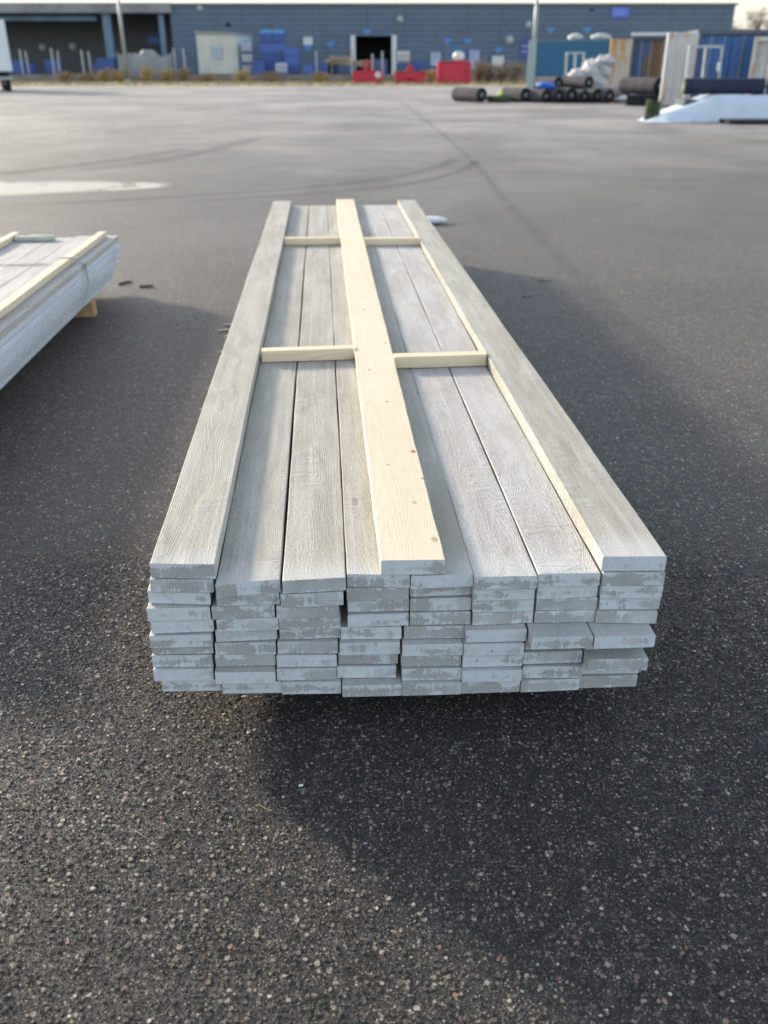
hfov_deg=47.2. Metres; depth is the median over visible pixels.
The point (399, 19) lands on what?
wall lamp
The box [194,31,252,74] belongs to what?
site cabin
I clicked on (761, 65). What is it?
door
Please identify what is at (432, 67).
plastic crate
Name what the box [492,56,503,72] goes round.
wall cabinet
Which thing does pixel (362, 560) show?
timber board
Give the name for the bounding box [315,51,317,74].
fence post
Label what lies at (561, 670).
timber board
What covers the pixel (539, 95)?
felt roll
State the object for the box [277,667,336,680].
timber board
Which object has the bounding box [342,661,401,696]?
timber board
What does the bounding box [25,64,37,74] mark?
plastic crate
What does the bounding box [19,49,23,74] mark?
fence post
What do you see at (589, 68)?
white sack
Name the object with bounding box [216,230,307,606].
timber board
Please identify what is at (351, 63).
fence post
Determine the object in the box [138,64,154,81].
shrub
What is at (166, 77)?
shrub
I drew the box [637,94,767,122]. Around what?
tarpaulin
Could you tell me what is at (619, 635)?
timber board
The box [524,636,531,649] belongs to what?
timber board
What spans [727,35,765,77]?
door
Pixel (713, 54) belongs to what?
door
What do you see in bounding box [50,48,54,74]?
fence post
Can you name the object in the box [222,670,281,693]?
timber board
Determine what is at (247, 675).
timber board
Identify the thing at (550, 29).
dock sign
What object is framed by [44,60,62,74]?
plastic crate
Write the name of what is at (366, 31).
dock sign
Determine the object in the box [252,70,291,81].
shrub
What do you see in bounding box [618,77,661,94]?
felt roll
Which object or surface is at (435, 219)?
plastic wrapper
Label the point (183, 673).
timber board
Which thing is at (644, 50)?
door
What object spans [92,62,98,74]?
plastic crate
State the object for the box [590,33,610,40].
wrapped bundle
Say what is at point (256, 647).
timber board
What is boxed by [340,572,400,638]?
timber board
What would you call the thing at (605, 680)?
timber board
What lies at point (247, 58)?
cage tank
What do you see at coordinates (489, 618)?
timber board
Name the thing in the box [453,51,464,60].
white sack
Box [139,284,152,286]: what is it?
bark piece
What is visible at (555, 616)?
timber board
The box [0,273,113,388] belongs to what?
timber board
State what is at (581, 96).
felt roll
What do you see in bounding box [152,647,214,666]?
timber board
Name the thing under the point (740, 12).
sky
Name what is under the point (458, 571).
timber board
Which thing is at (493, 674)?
timber board
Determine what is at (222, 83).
grass
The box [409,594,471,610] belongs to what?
timber board
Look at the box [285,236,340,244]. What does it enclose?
batten
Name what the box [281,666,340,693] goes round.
timber board
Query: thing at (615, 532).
timber board
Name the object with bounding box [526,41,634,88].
freight container
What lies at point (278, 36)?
plastic crate
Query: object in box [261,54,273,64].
plastic crate
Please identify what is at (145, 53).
covered heap
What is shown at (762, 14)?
tree
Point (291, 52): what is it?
plastic crate
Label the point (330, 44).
dock sign
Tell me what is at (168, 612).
timber board
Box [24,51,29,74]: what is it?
fence post
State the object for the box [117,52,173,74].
fence
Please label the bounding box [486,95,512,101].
plastic sheet
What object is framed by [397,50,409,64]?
cage tank
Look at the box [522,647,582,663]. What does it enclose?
timber board
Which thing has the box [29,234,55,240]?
wood offcut
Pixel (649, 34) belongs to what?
header bar
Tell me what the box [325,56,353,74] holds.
timber pile
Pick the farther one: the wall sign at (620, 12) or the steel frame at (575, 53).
the wall sign at (620, 12)
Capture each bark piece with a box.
[118,280,131,284]
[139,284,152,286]
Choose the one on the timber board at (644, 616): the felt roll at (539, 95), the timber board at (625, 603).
the timber board at (625, 603)
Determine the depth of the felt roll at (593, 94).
38.90 m
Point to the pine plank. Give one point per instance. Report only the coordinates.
(408, 539)
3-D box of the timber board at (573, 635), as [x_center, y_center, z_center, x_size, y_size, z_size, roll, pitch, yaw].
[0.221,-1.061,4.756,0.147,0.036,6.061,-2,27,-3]
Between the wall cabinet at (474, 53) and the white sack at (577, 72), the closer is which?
the white sack at (577, 72)
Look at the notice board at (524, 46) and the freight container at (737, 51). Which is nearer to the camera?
the freight container at (737, 51)
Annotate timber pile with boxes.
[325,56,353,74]
[344,60,371,74]
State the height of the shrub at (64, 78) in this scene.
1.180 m
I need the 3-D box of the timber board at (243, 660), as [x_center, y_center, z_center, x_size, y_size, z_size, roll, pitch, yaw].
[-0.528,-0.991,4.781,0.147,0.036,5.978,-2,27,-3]
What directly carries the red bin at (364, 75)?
on the verge
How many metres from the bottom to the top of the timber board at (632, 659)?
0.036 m
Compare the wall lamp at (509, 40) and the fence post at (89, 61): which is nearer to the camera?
the fence post at (89, 61)
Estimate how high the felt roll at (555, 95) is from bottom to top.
0.546 m
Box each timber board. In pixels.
[0,236,91,302]
[0,236,118,339]
[0,237,73,287]
[0,241,26,256]
[0,241,47,270]
[0,242,118,346]
[0,246,119,356]
[0,251,119,363]
[0,257,117,371]
[0,265,114,376]
[0,269,114,381]
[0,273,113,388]
[147,246,283,620]
[147,584,212,604]
[149,624,215,647]
[150,201,291,578]
[150,210,290,592]
[150,615,215,633]
[152,628,215,654]
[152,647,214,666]
[153,657,215,680]
[161,677,221,691]
[212,589,275,619]
[215,206,308,597]
[215,624,277,641]
[215,634,277,654]
[215,635,277,683]
[215,649,276,666]
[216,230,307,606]
[216,610,278,631]
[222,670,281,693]
[276,600,338,618]
[277,629,337,653]
[277,645,336,666]
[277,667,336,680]
[279,605,340,629]
[279,628,339,639]
[280,216,343,607]
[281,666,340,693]
[282,205,345,593]
[327,206,409,587]
[327,210,408,600]
[330,273,408,627]
[337,653,395,677]
[338,638,397,663]
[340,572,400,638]
[340,628,399,654]
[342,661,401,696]
[347,599,408,611]
[355,205,472,588]
[362,205,537,589]
[380,205,600,586]
[397,200,666,570]
[398,206,665,585]
[398,654,461,680]
[398,655,460,695]
[400,626,462,656]
[400,640,460,666]
[402,622,464,638]
[408,606,470,624]
[409,586,470,596]
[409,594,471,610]
[461,655,522,666]
[461,662,521,682]
[461,680,519,693]
[462,638,523,655]
[464,619,526,642]
[470,609,532,624]
[471,586,534,601]
[471,595,533,612]
[520,678,579,691]
[521,663,581,677]
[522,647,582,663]
[524,620,592,649]
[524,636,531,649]
[533,606,595,622]
[534,596,597,609]
[535,586,597,599]
[579,673,637,687]
[580,660,638,673]
[581,648,648,670]
[586,646,629,649]
[587,621,655,648]
[594,607,657,623]
[597,582,662,597]
[597,593,660,609]
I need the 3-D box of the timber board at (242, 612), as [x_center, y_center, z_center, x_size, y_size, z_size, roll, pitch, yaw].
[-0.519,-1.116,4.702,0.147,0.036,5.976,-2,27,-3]
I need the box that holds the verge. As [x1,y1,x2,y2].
[0,82,525,85]
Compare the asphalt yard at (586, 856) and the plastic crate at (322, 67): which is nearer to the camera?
the asphalt yard at (586, 856)
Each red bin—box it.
[352,61,381,82]
[394,64,425,82]
[437,61,470,82]
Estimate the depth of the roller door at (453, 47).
100.98 m
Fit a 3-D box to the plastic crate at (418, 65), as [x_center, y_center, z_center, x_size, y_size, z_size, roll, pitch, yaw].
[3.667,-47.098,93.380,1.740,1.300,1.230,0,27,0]
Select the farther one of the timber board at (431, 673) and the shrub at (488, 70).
the shrub at (488, 70)
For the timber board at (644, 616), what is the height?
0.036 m
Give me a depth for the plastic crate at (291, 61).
92.55 m
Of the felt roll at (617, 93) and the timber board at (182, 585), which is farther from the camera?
the felt roll at (617, 93)
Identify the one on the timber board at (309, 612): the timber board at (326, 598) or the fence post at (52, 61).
the timber board at (326, 598)
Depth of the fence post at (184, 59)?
89.63 m
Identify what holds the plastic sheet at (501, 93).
on the asphalt yard at (586, 856)
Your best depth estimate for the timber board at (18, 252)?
5.71 m
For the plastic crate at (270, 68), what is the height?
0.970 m
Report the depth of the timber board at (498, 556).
2.63 m
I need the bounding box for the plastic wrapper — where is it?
[427,216,447,223]
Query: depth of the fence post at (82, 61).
89.80 m
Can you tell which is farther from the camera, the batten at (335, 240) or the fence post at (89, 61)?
the fence post at (89, 61)
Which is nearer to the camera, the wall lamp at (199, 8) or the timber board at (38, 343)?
the timber board at (38, 343)
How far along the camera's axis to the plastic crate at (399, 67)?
91.91 m
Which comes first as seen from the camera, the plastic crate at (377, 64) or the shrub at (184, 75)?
the shrub at (184, 75)
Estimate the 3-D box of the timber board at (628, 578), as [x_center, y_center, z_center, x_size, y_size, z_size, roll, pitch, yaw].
[0.380,-1.203,4.713,0.147,0.036,6.028,-2,27,-3]
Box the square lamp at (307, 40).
[303,37,312,44]
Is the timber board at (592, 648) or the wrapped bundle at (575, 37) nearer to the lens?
the timber board at (592, 648)
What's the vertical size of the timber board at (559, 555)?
0.036 m
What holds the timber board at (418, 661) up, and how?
on the timber board at (431, 673)
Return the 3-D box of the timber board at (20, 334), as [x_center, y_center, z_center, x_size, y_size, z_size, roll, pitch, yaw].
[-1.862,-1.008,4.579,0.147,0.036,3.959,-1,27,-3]
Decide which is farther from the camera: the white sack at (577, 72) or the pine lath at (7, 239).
the white sack at (577, 72)
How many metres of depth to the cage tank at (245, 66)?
92.34 m
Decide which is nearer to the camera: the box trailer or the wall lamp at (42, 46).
the box trailer
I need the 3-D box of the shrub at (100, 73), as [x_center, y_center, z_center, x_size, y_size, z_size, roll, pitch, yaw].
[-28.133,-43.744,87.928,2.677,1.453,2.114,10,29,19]
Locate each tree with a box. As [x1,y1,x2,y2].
[732,19,745,29]
[734,7,767,29]
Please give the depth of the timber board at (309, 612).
2.04 m
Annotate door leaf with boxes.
[526,41,536,88]
[607,39,632,86]
[659,33,698,104]
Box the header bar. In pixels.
[631,32,678,35]
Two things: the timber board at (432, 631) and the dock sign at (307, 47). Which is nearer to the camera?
the timber board at (432, 631)
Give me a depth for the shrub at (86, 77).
87.75 m
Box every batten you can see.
[262,345,353,361]
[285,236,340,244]
[364,237,418,245]
[393,351,485,367]
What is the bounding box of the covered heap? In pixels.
[134,50,162,74]
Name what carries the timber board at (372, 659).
on the timber board at (366, 670)
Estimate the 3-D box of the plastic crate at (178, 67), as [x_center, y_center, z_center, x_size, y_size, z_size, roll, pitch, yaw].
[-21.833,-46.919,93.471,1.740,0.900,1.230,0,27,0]
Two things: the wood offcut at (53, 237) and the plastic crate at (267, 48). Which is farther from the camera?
the plastic crate at (267, 48)
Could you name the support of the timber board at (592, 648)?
on the timber board at (632, 659)
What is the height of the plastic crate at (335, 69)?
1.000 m
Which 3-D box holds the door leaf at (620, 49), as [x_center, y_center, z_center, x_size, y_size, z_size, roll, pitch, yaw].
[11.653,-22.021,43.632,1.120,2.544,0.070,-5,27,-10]
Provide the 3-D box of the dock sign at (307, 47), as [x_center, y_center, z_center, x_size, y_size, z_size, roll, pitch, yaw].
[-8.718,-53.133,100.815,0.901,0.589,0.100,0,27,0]
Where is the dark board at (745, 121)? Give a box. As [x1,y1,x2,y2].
[719,119,767,123]
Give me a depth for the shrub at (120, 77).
87.45 m
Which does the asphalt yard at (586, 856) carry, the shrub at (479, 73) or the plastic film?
the plastic film
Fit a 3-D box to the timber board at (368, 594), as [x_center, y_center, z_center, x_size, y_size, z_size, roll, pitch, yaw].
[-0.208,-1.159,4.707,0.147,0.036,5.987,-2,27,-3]
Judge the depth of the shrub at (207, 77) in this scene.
87.05 m
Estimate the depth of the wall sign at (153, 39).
108.33 m
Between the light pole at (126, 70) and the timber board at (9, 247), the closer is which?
the timber board at (9, 247)
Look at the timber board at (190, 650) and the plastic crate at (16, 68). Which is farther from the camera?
the plastic crate at (16, 68)
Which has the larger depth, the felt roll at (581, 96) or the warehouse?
the warehouse
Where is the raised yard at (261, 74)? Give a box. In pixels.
[9,74,526,74]
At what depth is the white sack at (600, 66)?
41.59 m
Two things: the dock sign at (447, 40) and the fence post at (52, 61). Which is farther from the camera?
the dock sign at (447, 40)
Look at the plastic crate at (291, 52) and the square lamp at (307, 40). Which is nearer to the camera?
the plastic crate at (291, 52)
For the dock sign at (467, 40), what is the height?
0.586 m
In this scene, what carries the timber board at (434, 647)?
on the timber board at (418, 661)
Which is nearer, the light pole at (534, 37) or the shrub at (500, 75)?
the light pole at (534, 37)
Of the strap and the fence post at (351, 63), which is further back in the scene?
the fence post at (351, 63)
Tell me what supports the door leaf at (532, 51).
in the freight container at (547, 59)
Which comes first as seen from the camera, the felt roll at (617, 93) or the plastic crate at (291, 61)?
the felt roll at (617, 93)
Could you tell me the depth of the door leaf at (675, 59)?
30.13 m
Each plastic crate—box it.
[10,61,26,74]
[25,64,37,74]
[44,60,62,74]
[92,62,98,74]
[96,58,117,74]
[169,66,187,73]
[251,61,266,74]
[260,30,272,43]
[260,44,272,53]
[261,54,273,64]
[262,65,273,74]
[272,30,285,43]
[273,44,285,53]
[273,54,284,64]
[284,48,298,56]
[284,57,298,65]
[288,66,299,74]
[303,65,313,74]
[311,62,328,74]
[328,65,340,74]
[338,66,354,74]
[374,59,386,74]
[396,65,407,70]
[410,61,426,74]
[427,66,436,74]
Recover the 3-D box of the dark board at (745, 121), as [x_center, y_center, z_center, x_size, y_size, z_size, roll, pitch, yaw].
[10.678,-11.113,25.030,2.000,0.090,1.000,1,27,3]
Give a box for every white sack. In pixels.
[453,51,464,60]
[568,67,585,75]
[581,58,599,77]
[592,74,605,86]
[595,54,616,66]
[596,61,602,69]
[599,65,612,81]
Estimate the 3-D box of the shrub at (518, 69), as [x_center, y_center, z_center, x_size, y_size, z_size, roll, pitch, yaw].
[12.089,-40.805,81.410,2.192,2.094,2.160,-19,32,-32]
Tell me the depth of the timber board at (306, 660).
2.12 m
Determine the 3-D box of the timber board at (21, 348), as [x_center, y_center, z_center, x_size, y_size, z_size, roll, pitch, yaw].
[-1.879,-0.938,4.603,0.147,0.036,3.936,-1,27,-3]
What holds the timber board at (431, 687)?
on the bearer
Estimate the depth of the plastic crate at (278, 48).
92.91 m
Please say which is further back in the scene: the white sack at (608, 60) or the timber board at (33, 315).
the white sack at (608, 60)
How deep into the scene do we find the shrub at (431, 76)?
87.20 m
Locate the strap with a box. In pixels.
[0,257,88,312]
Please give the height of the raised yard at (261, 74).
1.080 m
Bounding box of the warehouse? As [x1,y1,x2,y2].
[0,3,738,73]
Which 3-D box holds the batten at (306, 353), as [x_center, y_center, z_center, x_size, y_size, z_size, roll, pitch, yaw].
[-0.301,-0.627,3.482,0.361,0.046,0.052,-3,27,-6]
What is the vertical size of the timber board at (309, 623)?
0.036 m
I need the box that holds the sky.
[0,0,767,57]
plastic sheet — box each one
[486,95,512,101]
[497,90,506,95]
[536,82,555,89]
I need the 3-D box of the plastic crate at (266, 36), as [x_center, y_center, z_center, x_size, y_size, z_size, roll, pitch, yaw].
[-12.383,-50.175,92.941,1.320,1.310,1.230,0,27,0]
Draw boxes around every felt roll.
[451,87,486,101]
[502,87,529,101]
[528,89,550,102]
[529,88,562,102]
[533,77,562,88]
[554,87,576,102]
[562,75,593,87]
[574,90,588,102]
[575,88,600,102]
[592,87,628,101]
[598,89,613,102]
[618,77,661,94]
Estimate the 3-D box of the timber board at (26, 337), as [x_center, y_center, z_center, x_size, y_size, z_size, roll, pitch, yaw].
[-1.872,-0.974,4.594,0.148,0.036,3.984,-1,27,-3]
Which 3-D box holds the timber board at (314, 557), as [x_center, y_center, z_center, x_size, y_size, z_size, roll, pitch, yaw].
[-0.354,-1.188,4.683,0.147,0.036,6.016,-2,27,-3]
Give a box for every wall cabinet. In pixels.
[430,52,440,65]
[469,50,479,69]
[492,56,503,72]
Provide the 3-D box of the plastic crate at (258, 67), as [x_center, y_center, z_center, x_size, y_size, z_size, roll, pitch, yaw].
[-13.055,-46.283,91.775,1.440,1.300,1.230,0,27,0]
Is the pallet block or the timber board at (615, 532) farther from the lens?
the pallet block
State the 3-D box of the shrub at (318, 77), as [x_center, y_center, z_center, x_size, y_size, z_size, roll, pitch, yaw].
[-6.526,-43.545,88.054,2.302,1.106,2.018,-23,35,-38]
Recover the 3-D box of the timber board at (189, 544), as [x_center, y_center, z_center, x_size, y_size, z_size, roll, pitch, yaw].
[-0.649,-1.214,4.650,0.150,0.040,5.989,-2,27,-3]
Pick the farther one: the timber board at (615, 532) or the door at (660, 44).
the door at (660, 44)
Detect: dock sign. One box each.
[304,45,311,50]
[327,42,334,46]
[363,29,370,34]
[444,38,451,43]
[463,38,471,43]
[494,47,502,52]
[547,27,554,32]
[583,27,590,32]
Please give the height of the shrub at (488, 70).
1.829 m
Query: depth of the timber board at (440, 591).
2.07 m
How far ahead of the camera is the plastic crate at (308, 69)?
90.69 m
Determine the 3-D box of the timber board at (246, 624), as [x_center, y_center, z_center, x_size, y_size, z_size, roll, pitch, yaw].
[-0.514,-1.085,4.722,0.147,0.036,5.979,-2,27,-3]
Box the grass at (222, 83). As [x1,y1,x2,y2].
[0,79,525,85]
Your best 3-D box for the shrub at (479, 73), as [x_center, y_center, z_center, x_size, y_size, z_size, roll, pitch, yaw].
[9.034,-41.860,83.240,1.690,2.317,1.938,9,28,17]
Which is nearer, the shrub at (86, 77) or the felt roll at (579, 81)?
the felt roll at (579, 81)
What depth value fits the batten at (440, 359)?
3.39 m
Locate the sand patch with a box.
[0,181,165,195]
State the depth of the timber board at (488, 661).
2.12 m
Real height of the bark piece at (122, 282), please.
0.017 m
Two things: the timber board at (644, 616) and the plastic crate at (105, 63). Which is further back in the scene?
the plastic crate at (105, 63)
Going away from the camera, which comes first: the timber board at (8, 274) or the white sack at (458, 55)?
the timber board at (8, 274)
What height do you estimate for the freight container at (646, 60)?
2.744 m
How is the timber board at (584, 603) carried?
on the timber board at (555, 616)
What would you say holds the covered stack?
on the asphalt yard at (586, 856)
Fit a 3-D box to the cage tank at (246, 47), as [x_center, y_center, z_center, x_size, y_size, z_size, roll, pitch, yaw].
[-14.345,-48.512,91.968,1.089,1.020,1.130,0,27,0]
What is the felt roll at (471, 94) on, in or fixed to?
on the asphalt yard at (586, 856)
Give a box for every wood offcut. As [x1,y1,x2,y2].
[14,235,50,240]
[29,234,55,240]
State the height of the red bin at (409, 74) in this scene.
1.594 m
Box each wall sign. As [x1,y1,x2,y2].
[147,35,160,44]
[611,7,628,17]
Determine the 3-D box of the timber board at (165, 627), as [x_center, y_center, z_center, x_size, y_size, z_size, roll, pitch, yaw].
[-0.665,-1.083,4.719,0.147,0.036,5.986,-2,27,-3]
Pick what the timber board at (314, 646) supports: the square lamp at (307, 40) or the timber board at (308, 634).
the timber board at (308, 634)
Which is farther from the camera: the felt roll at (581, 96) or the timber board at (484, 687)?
the felt roll at (581, 96)
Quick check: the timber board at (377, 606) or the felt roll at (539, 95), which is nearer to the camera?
the timber board at (377, 606)
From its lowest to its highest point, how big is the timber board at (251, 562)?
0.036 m
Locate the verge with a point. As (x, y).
(371, 83)
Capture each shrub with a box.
[53,69,74,81]
[75,71,100,81]
[89,66,112,81]
[104,67,132,81]
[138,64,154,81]
[155,66,178,81]
[172,66,192,81]
[196,72,225,81]
[231,68,251,81]
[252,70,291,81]
[308,71,332,81]
[421,68,436,81]
[471,57,485,82]
[477,62,498,82]
[492,59,513,82]
[499,60,526,81]
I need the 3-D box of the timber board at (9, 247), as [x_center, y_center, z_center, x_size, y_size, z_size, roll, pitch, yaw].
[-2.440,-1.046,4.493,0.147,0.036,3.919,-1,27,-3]
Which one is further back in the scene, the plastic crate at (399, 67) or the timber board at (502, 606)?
the plastic crate at (399, 67)
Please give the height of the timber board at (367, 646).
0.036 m
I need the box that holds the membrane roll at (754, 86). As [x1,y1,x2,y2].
[681,78,767,94]
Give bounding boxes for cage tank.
[240,42,252,52]
[241,53,252,63]
[242,64,251,74]
[275,62,288,74]
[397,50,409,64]
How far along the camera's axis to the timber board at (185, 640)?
2.06 m
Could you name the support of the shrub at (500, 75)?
on the verge
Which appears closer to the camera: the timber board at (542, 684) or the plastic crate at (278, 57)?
the timber board at (542, 684)
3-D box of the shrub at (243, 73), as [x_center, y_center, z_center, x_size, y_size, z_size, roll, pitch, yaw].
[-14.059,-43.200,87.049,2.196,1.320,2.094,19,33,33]
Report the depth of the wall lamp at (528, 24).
99.59 m
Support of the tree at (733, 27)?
on the ground
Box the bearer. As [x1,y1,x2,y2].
[74,300,96,316]
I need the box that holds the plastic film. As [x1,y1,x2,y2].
[613,96,626,102]
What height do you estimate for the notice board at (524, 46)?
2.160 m
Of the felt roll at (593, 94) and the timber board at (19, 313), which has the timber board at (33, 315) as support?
the timber board at (19, 313)
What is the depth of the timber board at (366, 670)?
2.14 m
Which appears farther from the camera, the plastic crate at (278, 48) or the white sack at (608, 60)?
the plastic crate at (278, 48)
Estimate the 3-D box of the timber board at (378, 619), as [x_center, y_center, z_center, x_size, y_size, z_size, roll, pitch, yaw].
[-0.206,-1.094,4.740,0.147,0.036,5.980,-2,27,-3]
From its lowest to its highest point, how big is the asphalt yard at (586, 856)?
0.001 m
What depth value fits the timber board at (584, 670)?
2.16 m
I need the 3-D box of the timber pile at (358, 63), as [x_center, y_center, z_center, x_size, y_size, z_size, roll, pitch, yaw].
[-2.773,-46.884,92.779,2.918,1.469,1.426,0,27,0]
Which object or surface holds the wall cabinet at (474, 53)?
attached to the warehouse
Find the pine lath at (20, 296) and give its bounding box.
[0,231,106,318]
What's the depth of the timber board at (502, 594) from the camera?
2.05 m
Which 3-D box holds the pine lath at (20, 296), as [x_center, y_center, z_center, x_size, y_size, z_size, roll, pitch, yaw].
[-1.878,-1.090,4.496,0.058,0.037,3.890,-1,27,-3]
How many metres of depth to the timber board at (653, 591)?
2.05 m
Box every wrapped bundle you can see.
[568,33,582,40]
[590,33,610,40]
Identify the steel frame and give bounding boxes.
[565,52,584,74]
[683,45,723,98]
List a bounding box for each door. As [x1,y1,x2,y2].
[447,42,466,60]
[631,40,655,76]
[652,40,665,77]
[693,35,732,97]
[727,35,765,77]
[753,42,767,77]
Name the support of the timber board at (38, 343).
on the timber board at (10, 376)
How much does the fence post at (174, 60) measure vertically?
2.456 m
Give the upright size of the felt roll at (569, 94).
0.627 m
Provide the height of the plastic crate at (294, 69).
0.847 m
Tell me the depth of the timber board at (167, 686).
2.15 m
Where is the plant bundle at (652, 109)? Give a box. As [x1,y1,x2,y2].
[644,98,661,119]
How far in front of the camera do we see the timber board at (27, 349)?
4.88 m
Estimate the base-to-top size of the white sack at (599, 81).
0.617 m
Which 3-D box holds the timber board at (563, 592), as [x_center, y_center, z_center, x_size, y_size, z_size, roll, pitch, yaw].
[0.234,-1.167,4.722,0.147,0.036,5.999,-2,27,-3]
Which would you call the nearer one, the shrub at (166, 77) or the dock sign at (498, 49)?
the shrub at (166, 77)
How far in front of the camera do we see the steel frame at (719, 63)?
29.04 m
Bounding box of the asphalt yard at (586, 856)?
[0,86,767,1023]
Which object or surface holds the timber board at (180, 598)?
on the timber board at (168, 612)
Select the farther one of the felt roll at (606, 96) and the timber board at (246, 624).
the felt roll at (606, 96)
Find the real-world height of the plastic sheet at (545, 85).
0.345 m
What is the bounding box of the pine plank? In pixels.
[336,199,444,574]
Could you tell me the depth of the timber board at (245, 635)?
2.09 m
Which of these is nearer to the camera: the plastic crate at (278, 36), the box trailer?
the box trailer
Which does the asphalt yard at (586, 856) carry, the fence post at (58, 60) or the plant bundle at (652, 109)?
the plant bundle at (652, 109)
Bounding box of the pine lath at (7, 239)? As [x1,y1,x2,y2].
[0,232,19,248]
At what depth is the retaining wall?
89.71 m
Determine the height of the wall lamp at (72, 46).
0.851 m
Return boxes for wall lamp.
[39,43,45,50]
[69,43,75,50]
[197,5,202,11]
[396,15,403,22]
[506,36,513,44]
[525,21,531,28]
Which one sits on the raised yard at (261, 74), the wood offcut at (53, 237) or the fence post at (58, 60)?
the fence post at (58, 60)
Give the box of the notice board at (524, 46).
[520,38,530,58]
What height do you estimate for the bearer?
0.096 m
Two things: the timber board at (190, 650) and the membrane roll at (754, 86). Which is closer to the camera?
the timber board at (190, 650)
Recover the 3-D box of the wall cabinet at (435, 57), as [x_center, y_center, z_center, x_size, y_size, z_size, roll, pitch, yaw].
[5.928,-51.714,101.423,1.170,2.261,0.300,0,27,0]
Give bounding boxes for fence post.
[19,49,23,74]
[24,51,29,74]
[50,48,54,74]
[57,51,60,74]
[80,50,84,74]
[87,51,91,72]
[173,48,175,74]
[182,48,185,70]
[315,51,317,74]
[351,49,352,74]
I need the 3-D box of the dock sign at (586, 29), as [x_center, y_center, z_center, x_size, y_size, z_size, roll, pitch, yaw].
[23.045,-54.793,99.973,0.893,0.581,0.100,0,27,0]
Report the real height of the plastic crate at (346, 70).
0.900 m
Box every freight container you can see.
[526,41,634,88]
[607,36,665,86]
[659,29,767,104]
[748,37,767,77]
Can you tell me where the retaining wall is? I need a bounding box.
[9,75,526,81]
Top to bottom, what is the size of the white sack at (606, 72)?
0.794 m
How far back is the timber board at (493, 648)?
2.10 m
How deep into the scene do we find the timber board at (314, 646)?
2.10 m
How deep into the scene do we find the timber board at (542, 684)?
2.15 m
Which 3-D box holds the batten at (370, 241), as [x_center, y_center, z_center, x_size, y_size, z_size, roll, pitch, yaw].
[0.049,-1.759,5.716,0.352,0.044,0.052,-1,27,-2]
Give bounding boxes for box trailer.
[0,19,12,90]
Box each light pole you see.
[117,0,130,81]
[532,0,538,40]
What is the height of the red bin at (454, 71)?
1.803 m
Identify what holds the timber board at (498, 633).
on the timber board at (493, 648)
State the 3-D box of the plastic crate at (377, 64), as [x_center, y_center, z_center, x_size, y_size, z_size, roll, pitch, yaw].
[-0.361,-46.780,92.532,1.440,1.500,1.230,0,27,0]
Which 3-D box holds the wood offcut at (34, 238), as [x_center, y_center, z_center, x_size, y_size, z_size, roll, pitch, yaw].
[-2.421,-1.890,6.077,0.240,0.030,0.055,-1,27,-3]
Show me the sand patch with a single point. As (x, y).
(24, 188)
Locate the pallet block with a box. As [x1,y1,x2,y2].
[626,94,663,105]
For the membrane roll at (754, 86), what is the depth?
25.69 m
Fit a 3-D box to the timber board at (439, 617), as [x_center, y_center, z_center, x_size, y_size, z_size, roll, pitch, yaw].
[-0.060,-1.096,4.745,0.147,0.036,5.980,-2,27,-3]
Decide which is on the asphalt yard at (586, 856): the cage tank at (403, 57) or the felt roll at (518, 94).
the felt roll at (518, 94)
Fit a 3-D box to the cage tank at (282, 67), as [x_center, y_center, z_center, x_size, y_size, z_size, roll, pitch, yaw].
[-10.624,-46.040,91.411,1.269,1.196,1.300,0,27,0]

